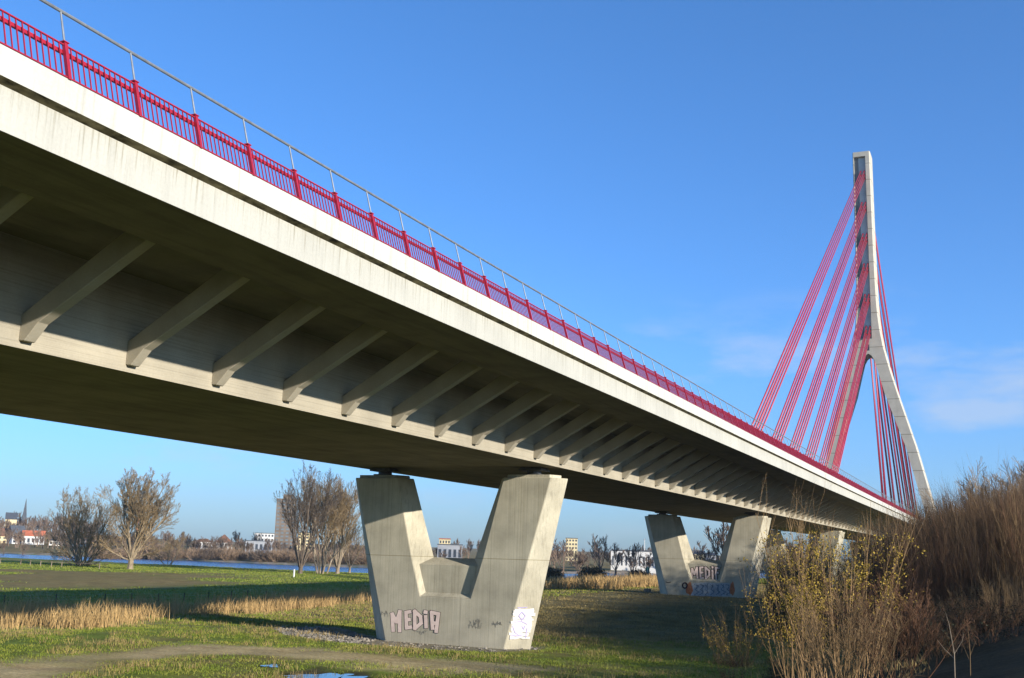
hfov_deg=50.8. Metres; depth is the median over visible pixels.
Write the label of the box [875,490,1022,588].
thicket shrub
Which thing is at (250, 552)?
bank shrub
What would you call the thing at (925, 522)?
thicket shrub
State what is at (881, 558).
thicket shrub
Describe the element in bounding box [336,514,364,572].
poplar tree
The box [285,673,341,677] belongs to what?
puddle
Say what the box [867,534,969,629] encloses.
thicket shrub
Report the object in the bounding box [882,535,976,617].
thicket shrub
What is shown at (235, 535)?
bank tree
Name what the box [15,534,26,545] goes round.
bank tree
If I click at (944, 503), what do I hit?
thicket shrub
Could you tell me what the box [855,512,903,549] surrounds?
thicket shrub
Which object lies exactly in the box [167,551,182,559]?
bank shrub
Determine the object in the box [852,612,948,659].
bramble
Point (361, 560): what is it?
bank shrub
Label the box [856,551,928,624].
slope shrub
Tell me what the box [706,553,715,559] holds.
house
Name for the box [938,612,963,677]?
sapling
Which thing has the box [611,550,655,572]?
long hall
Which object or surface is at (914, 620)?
red twig shrub
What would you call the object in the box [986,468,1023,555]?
thicket shrub
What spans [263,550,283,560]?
bank shrub
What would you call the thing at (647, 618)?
dull grass
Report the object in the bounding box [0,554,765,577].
river
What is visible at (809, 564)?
thicket shrub
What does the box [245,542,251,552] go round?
bank tree
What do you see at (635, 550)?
bank tree
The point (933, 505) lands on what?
thicket shrub
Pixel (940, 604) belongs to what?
bramble
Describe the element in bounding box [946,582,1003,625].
bramble
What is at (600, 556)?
bank tree
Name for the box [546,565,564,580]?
dark bush
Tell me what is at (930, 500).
thicket shrub
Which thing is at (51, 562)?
rail fence
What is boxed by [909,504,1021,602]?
thicket shrub
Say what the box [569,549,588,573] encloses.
bank tree
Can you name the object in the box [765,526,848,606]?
thicket shrub
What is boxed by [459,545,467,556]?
bank tree
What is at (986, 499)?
thicket shrub
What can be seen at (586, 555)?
bank tree
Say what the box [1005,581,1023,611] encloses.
bramble
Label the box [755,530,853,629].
thicket shrub
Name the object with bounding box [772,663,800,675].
bramble
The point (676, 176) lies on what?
sky
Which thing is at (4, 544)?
bank tree
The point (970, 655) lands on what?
sapling
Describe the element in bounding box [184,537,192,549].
bank tree
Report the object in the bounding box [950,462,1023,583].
thicket shrub
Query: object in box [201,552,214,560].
bank shrub
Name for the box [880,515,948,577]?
thicket shrub
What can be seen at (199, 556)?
bank shrub
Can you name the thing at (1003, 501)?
thicket shrub
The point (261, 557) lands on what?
bank shrub
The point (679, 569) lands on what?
bridge pier
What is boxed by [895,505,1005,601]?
thicket shrub
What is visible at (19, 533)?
bank tree
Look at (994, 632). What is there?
bramble
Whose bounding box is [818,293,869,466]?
stay cable bundle
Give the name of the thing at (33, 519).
hill tree
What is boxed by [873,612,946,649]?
bramble
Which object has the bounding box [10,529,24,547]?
bank tree
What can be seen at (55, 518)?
hill tree
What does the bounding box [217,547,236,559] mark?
bank shrub
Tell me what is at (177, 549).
willow tree
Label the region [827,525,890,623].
thicket shrub
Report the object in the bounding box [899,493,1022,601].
thicket shrub
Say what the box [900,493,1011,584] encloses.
thicket shrub
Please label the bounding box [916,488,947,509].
slope tree
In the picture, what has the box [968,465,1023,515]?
thicket shrub
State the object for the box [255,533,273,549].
apartment block
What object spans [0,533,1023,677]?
ground
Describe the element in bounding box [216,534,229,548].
riverside house
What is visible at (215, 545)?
bank tree
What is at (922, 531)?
thicket shrub
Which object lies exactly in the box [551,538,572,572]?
bank tree
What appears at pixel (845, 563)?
thicket shrub
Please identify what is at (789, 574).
thicket shrub
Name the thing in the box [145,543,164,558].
bank shrub
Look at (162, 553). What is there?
bank shrub
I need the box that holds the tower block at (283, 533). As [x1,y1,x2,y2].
[273,494,296,552]
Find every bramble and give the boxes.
[713,654,745,666]
[727,652,753,667]
[757,657,800,677]
[759,655,784,663]
[766,666,800,677]
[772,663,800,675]
[799,652,831,668]
[804,665,834,677]
[808,661,833,677]
[843,622,930,662]
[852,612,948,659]
[852,615,934,662]
[872,607,942,646]
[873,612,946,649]
[899,594,967,634]
[905,593,972,619]
[907,605,995,659]
[911,595,1005,642]
[930,585,1003,635]
[931,591,1023,635]
[932,592,1017,627]
[934,596,1007,639]
[940,616,994,638]
[942,610,1023,646]
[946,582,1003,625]
[950,573,1019,610]
[952,598,1023,629]
[955,581,1023,621]
[967,583,1020,602]
[975,564,1023,622]
[989,586,1021,613]
[995,560,1023,606]
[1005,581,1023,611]
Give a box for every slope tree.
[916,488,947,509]
[948,480,980,512]
[956,478,1017,511]
[958,467,995,505]
[960,458,1003,507]
[981,459,1020,502]
[995,456,1023,505]
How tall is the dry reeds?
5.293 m
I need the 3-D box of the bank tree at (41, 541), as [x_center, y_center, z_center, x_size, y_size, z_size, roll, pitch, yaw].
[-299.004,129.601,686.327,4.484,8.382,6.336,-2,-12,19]
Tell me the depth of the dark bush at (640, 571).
290.47 m
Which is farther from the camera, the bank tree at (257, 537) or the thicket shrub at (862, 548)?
the bank tree at (257, 537)
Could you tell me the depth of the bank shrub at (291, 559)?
506.29 m
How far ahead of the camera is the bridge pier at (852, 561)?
334.62 m
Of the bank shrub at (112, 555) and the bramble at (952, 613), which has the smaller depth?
the bramble at (952, 613)
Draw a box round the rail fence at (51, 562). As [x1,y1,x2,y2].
[0,559,99,568]
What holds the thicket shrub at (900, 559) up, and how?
on the ground at (1003, 658)
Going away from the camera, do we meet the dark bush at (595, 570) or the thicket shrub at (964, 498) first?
the thicket shrub at (964, 498)
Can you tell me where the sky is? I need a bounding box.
[0,0,1023,558]
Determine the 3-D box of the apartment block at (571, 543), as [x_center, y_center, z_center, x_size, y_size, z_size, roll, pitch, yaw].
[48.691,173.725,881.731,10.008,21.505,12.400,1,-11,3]
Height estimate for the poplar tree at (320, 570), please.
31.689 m
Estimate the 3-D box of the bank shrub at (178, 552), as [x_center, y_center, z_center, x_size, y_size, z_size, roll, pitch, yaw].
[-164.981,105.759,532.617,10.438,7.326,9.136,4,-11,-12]
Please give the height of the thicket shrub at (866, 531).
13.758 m
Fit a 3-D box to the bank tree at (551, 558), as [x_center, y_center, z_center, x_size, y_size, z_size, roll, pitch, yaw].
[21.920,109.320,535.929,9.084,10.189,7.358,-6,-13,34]
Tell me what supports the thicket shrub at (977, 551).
on the ground at (1003, 658)
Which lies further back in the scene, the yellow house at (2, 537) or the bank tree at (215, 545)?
the yellow house at (2, 537)
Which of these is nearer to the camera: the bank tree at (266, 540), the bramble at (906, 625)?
the bramble at (906, 625)
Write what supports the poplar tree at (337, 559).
on the ground at (1003, 658)
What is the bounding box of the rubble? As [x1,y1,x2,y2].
[275,625,541,651]
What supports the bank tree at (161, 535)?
on the ground at (1003, 658)
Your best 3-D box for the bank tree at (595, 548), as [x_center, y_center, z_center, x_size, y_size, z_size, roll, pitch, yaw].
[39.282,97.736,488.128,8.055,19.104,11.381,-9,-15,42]
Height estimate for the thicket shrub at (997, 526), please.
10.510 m
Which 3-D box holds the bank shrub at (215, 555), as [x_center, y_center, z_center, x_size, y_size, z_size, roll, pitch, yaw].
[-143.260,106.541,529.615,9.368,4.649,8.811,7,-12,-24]
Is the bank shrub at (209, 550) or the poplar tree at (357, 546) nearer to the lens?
the poplar tree at (357, 546)
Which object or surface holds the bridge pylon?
on the ground at (1003, 658)
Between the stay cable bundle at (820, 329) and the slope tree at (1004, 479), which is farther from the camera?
the stay cable bundle at (820, 329)
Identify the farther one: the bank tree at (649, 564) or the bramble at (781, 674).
the bank tree at (649, 564)
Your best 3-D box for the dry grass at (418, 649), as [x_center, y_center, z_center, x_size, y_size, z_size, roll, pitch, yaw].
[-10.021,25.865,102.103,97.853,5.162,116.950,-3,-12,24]
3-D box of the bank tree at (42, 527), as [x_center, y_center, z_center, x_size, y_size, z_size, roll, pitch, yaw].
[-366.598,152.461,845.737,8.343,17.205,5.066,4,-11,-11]
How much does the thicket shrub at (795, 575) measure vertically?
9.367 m
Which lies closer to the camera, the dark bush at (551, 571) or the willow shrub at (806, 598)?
the willow shrub at (806, 598)
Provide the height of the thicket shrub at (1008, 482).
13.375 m
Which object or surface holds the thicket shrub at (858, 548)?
on the ground at (1003, 658)
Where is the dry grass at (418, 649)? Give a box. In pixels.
[0,596,935,677]
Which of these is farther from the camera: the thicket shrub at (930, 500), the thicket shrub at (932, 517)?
the thicket shrub at (930, 500)
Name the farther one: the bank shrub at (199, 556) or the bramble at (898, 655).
the bank shrub at (199, 556)
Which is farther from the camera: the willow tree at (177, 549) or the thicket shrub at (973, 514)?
the willow tree at (177, 549)
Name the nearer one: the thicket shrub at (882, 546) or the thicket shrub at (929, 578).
the thicket shrub at (929, 578)
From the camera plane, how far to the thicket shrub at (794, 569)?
159.91 m
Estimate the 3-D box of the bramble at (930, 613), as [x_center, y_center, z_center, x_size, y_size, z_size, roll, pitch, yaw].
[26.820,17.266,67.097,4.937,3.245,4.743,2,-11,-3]
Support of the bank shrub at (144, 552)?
on the ground at (1003, 658)
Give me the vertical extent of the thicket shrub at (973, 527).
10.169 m
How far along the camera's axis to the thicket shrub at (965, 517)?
92.55 m
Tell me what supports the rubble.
on the ground at (1003, 658)
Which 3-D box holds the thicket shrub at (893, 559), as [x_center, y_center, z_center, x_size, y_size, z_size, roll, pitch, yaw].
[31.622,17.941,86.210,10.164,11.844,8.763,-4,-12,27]
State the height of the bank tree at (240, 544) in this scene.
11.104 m
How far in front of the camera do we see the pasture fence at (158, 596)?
147.74 m
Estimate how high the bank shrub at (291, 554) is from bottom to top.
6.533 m
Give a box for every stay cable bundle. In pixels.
[751,170,864,430]
[773,201,866,440]
[790,233,867,451]
[805,263,868,458]
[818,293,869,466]
[831,325,870,471]
[870,358,886,499]
[875,233,915,505]
[876,369,895,503]
[877,270,912,512]
[879,307,909,511]
[882,386,902,506]
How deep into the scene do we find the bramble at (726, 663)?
79.83 m
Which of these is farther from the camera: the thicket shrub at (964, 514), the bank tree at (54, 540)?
the bank tree at (54, 540)
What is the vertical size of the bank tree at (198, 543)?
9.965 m
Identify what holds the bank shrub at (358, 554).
on the ground at (1003, 658)
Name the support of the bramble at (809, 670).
on the ground at (1003, 658)
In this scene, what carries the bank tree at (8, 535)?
on the ground at (1003, 658)
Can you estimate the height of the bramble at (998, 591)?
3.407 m
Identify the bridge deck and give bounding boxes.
[0,0,924,541]
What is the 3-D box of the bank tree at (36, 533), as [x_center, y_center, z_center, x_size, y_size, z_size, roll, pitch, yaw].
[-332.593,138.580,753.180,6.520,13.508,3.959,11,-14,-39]
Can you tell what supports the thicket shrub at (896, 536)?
on the ground at (1003, 658)
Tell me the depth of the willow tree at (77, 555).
323.75 m
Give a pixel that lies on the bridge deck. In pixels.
(156, 280)
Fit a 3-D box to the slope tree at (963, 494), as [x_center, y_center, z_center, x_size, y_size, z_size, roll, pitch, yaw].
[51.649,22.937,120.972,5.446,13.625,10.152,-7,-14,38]
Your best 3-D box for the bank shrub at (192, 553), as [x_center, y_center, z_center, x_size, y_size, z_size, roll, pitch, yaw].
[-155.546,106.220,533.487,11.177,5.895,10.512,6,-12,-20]
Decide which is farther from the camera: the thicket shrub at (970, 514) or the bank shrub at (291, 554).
the bank shrub at (291, 554)
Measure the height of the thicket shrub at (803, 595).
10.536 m
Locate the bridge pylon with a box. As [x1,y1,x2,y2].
[809,151,935,551]
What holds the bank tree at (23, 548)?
on the ground at (1003, 658)
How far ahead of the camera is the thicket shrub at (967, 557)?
81.62 m
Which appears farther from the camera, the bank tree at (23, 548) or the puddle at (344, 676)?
the bank tree at (23, 548)
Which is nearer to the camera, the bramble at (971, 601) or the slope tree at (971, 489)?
the bramble at (971, 601)
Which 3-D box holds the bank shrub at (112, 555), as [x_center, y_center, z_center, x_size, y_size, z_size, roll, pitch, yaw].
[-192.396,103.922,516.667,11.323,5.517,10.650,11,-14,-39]
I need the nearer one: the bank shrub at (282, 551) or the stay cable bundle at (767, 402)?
the stay cable bundle at (767, 402)
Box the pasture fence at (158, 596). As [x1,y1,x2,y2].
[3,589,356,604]
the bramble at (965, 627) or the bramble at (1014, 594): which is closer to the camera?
the bramble at (965, 627)
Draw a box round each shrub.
[94,550,118,558]
[104,552,123,558]
[115,546,131,558]
[138,545,149,558]
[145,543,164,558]
[155,551,183,559]
[157,549,173,559]
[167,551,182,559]
[169,548,186,559]
[185,552,203,560]
[187,548,210,558]
[199,548,222,558]
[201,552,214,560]
[212,551,227,559]
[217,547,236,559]
[227,545,244,559]
[229,553,243,560]
[244,548,260,557]
[247,550,260,560]
[251,551,270,561]
[256,550,279,560]
[262,550,285,561]
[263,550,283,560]
[267,551,289,561]
[272,547,292,561]
[284,554,295,562]
[289,551,305,562]
[351,550,364,562]
[352,556,366,564]
[700,606,768,664]
[731,550,838,677]
[738,467,930,677]
[754,529,852,638]
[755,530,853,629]
[755,540,854,626]
[757,529,843,632]
[760,540,848,637]
[762,527,824,599]
[765,526,822,586]
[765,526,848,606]
[767,523,832,579]
[769,546,824,610]
[771,533,830,597]
[772,537,822,588]
[777,554,869,649]
[789,568,926,677]
[817,565,990,677]
[818,532,920,647]
[820,515,892,616]
[825,516,880,618]
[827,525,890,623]
[832,520,896,606]
[837,501,969,619]
[837,514,895,606]
[839,529,890,600]
[842,508,914,563]
[842,513,950,620]
[847,527,935,632]
[848,526,934,619]
[849,524,919,571]
[855,512,888,575]
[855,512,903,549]
[856,514,939,603]
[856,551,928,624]
[858,536,946,607]
[861,538,965,620]
[865,517,914,590]
[866,515,931,570]
[867,495,938,555]
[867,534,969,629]
[868,504,950,583]
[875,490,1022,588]
[876,521,956,609]
[879,504,972,567]
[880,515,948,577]
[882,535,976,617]
[884,477,1017,553]
[888,528,976,597]
[889,520,982,613]
[893,501,996,566]
[894,500,1003,570]
[895,484,1000,552]
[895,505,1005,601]
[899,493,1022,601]
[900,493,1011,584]
[903,518,1013,617]
[905,474,1023,564]
[907,489,968,527]
[908,467,1023,601]
[909,482,973,535]
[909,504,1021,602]
[911,491,1022,579]
[913,482,1023,605]
[913,487,1004,534]
[914,473,1017,526]
[917,519,1015,600]
[918,488,1023,612]
[921,485,979,512]
[922,508,985,565]
[924,488,1023,601]
[929,486,1009,554]
[933,513,1022,584]
[937,492,996,546]
[937,503,1023,596]
[938,466,1023,597]
[938,480,1022,523]
[944,492,1022,563]
[949,491,1001,539]
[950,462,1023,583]
[954,453,1021,521]
[956,468,1002,518]
[957,485,1009,518]
[960,480,1023,538]
[961,484,1023,588]
[966,478,1017,517]
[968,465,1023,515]
[969,478,1023,579]
[982,475,1022,581]
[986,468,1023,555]
[989,473,1023,517]
[990,502,1023,591]
[991,460,1022,506]
[992,470,1023,594]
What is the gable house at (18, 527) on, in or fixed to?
on the ground at (1003, 658)
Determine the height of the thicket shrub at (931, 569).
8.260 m
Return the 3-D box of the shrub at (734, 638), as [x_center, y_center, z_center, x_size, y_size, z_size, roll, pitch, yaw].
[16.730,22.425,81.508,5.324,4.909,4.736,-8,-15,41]
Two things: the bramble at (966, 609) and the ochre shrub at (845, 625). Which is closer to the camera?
the ochre shrub at (845, 625)
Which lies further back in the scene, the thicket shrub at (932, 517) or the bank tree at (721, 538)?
the bank tree at (721, 538)
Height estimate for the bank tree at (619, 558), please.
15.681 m
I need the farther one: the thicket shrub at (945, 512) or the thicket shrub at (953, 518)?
the thicket shrub at (945, 512)
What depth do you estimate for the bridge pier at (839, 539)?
253.14 m
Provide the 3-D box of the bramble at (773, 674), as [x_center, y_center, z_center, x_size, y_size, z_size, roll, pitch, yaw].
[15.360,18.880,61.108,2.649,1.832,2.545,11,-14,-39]
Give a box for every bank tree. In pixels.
[1,540,6,553]
[3,529,11,545]
[4,527,16,544]
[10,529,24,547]
[13,532,21,547]
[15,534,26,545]
[19,542,29,554]
[25,521,35,529]
[32,528,41,545]
[39,536,46,548]
[40,524,49,533]
[42,532,51,547]
[52,533,56,548]
[147,537,159,555]
[158,530,167,544]
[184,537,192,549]
[196,539,201,548]
[202,540,208,549]
[212,539,225,549]
[227,537,235,547]
[232,531,240,549]
[234,538,244,550]
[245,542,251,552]
[251,532,261,540]
[265,537,272,552]
[350,544,360,555]
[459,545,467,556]
[466,539,473,557]
[550,552,562,567]
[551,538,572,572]
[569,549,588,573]
[583,551,593,567]
[587,533,612,569]
[594,545,606,564]
[603,542,624,573]
[623,542,642,570]
[639,552,653,570]
[691,541,714,559]
[704,522,729,559]
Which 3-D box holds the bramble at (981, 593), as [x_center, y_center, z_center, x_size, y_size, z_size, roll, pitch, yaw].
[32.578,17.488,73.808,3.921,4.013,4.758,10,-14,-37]
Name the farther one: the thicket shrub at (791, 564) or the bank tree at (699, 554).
the bank tree at (699, 554)
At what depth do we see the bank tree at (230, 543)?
794.50 m
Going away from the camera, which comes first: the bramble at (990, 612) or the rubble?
the bramble at (990, 612)
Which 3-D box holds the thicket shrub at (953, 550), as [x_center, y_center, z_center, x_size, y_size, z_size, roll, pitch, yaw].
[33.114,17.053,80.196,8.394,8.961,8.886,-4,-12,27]
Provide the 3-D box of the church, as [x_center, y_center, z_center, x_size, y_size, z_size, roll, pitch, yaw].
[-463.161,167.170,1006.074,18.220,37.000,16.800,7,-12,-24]
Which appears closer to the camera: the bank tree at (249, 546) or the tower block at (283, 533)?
the bank tree at (249, 546)
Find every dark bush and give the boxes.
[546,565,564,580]
[576,564,608,577]
[626,568,652,576]
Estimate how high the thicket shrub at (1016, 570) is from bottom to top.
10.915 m
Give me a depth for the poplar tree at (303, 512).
307.45 m
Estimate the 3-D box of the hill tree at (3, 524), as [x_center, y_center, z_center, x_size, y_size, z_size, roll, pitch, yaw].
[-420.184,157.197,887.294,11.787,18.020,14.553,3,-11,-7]
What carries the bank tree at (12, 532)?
on the ground at (1003, 658)
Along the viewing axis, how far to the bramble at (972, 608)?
64.85 m
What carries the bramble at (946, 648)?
on the ground at (1003, 658)
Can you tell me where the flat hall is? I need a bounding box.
[437,544,462,557]
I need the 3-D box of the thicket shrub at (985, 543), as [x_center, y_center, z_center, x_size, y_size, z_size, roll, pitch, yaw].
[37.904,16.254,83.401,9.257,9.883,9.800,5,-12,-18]
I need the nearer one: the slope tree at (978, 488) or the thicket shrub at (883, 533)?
the thicket shrub at (883, 533)
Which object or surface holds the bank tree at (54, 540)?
on the ground at (1003, 658)
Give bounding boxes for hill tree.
[0,519,10,527]
[18,516,39,527]
[31,515,37,530]
[38,515,48,527]
[52,512,65,531]
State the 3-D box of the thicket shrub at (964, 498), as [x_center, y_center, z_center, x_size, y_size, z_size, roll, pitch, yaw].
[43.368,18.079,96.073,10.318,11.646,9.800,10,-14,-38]
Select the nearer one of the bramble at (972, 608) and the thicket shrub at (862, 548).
the bramble at (972, 608)
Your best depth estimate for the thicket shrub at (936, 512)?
98.43 m
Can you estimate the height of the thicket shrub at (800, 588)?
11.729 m
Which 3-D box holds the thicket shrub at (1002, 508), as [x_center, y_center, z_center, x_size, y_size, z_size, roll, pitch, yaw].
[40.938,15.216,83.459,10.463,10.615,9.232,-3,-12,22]
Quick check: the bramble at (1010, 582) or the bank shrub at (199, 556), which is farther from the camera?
the bank shrub at (199, 556)
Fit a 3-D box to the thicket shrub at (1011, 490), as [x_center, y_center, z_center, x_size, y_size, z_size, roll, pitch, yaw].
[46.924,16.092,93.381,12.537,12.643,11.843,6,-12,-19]
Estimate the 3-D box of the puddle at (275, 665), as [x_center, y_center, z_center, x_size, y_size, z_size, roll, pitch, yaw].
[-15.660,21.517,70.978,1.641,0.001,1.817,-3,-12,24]
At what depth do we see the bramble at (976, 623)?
57.14 m
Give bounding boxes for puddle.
[260,664,279,666]
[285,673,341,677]
[340,674,368,677]
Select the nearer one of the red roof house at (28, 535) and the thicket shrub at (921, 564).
the thicket shrub at (921, 564)
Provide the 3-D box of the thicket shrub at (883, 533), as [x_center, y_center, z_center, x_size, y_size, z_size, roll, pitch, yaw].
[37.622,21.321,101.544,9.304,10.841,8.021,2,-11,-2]
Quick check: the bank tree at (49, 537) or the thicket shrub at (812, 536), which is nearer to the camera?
the thicket shrub at (812, 536)
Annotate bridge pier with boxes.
[356,467,567,648]
[645,511,770,597]
[763,527,844,586]
[813,536,876,579]
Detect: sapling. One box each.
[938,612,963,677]
[962,632,975,676]
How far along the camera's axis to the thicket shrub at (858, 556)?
122.82 m
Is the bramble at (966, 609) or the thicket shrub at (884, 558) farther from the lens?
the thicket shrub at (884, 558)
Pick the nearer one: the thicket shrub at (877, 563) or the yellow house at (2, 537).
the thicket shrub at (877, 563)
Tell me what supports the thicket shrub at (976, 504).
on the ground at (1003, 658)
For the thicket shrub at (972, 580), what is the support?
on the ground at (1003, 658)
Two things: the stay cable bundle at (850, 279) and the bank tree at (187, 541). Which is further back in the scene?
the bank tree at (187, 541)
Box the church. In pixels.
[5,499,26,525]
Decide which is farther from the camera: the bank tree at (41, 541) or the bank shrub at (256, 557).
the bank tree at (41, 541)
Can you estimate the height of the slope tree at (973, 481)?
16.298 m
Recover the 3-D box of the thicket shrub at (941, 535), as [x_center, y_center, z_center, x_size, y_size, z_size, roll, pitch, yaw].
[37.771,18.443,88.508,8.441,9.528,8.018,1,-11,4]
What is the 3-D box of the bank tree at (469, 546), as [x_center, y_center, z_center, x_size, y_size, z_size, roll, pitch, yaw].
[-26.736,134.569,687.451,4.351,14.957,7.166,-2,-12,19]
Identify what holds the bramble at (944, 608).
on the ground at (1003, 658)
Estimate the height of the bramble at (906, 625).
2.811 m
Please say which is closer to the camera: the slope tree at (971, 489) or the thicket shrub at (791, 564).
the slope tree at (971, 489)
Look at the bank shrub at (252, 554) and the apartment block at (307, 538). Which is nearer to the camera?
the bank shrub at (252, 554)
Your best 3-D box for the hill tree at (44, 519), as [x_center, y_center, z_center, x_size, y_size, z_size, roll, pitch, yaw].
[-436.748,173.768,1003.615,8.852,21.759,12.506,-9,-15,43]
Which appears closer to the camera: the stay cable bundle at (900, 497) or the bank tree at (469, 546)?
the stay cable bundle at (900, 497)
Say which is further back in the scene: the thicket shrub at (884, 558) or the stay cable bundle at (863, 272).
the stay cable bundle at (863, 272)
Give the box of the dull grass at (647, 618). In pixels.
[97,584,838,641]
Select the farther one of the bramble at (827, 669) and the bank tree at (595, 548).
the bank tree at (595, 548)
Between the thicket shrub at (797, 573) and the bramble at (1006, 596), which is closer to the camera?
the bramble at (1006, 596)
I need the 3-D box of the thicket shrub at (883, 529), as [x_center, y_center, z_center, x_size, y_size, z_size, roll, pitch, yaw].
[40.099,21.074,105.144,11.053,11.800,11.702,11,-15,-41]
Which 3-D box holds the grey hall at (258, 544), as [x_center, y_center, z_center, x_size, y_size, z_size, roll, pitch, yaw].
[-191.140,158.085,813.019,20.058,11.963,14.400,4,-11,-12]
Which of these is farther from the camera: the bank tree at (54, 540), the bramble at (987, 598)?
the bank tree at (54, 540)
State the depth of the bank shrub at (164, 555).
528.55 m
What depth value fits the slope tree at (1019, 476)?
107.83 m
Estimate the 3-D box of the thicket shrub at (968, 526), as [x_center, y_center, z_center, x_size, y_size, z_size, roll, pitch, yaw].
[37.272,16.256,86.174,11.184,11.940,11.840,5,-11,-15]
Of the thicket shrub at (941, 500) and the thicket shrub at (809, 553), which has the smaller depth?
the thicket shrub at (941, 500)
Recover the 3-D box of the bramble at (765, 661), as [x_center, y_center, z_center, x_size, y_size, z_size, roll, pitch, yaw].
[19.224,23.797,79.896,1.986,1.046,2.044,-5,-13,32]
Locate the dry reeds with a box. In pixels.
[0,571,658,630]
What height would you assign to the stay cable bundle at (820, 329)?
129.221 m
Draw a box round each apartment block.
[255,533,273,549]
[297,532,312,549]
[439,538,450,543]
[565,538,577,560]
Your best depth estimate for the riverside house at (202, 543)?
875.33 m
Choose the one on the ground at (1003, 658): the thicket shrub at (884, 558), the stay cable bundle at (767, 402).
the thicket shrub at (884, 558)
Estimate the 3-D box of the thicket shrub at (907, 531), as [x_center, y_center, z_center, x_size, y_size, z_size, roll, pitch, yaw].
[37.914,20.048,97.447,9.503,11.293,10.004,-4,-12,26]
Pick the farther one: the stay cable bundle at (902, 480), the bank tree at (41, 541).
the bank tree at (41, 541)
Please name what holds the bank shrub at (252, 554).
on the ground at (1003, 658)
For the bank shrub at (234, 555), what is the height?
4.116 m
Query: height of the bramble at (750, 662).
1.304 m
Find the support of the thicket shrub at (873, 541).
on the ground at (1003, 658)
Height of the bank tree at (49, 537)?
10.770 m
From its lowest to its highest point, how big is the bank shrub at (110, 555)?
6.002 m
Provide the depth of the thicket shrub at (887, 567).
90.11 m
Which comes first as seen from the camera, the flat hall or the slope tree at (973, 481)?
the slope tree at (973, 481)
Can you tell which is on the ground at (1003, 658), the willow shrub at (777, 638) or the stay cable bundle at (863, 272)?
the willow shrub at (777, 638)
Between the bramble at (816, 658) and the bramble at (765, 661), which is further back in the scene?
the bramble at (765, 661)
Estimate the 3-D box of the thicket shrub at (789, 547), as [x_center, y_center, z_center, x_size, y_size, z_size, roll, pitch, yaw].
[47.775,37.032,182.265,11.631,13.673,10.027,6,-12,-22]
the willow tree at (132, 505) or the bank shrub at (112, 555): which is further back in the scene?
the bank shrub at (112, 555)
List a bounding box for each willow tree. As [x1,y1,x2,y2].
[41,485,125,566]
[93,466,180,568]
[149,532,186,565]
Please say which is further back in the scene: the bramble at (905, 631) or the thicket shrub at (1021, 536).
the thicket shrub at (1021, 536)
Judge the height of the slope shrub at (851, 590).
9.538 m
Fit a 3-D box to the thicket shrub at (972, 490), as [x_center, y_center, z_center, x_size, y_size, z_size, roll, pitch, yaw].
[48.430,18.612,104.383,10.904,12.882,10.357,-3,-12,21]
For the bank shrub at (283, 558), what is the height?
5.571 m
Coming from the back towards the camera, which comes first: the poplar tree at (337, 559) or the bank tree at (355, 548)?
the bank tree at (355, 548)
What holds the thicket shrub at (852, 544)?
on the ground at (1003, 658)
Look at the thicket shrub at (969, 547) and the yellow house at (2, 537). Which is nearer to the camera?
the thicket shrub at (969, 547)
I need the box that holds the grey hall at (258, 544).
[245,540,272,552]
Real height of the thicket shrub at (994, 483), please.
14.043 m
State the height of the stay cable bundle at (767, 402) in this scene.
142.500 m
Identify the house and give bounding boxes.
[0,528,7,542]
[6,525,25,543]
[22,530,45,544]
[195,539,211,548]
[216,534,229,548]
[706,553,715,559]
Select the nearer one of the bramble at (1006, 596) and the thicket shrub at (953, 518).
the bramble at (1006, 596)
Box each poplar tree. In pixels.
[274,459,343,573]
[291,474,362,573]
[299,468,357,573]
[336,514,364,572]
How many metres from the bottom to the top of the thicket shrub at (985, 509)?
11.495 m
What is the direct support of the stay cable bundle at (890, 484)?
attached to the bridge pylon
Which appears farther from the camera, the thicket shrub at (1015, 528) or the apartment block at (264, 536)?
the apartment block at (264, 536)
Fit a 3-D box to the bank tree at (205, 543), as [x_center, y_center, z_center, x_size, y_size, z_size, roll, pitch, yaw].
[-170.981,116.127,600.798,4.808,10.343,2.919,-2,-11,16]
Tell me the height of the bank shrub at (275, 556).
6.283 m
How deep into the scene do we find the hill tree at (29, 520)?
938.14 m
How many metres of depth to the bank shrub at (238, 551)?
529.57 m
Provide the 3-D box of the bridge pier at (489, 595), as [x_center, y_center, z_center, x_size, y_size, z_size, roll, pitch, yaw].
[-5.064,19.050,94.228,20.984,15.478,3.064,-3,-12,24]
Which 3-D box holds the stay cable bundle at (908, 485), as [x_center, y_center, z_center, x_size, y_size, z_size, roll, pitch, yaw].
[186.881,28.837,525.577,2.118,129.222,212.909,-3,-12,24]
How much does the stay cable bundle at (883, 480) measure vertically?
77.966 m
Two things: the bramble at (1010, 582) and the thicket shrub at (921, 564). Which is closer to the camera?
the bramble at (1010, 582)
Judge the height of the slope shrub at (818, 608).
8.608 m
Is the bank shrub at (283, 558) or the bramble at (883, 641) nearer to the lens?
the bramble at (883, 641)
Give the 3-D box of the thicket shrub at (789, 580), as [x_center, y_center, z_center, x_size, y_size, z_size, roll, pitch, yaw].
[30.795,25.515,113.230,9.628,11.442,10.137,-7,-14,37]
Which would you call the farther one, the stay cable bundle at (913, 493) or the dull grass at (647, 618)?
the stay cable bundle at (913, 493)
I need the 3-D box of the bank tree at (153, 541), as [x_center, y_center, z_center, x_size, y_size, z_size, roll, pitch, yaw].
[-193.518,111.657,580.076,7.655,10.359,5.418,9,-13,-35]

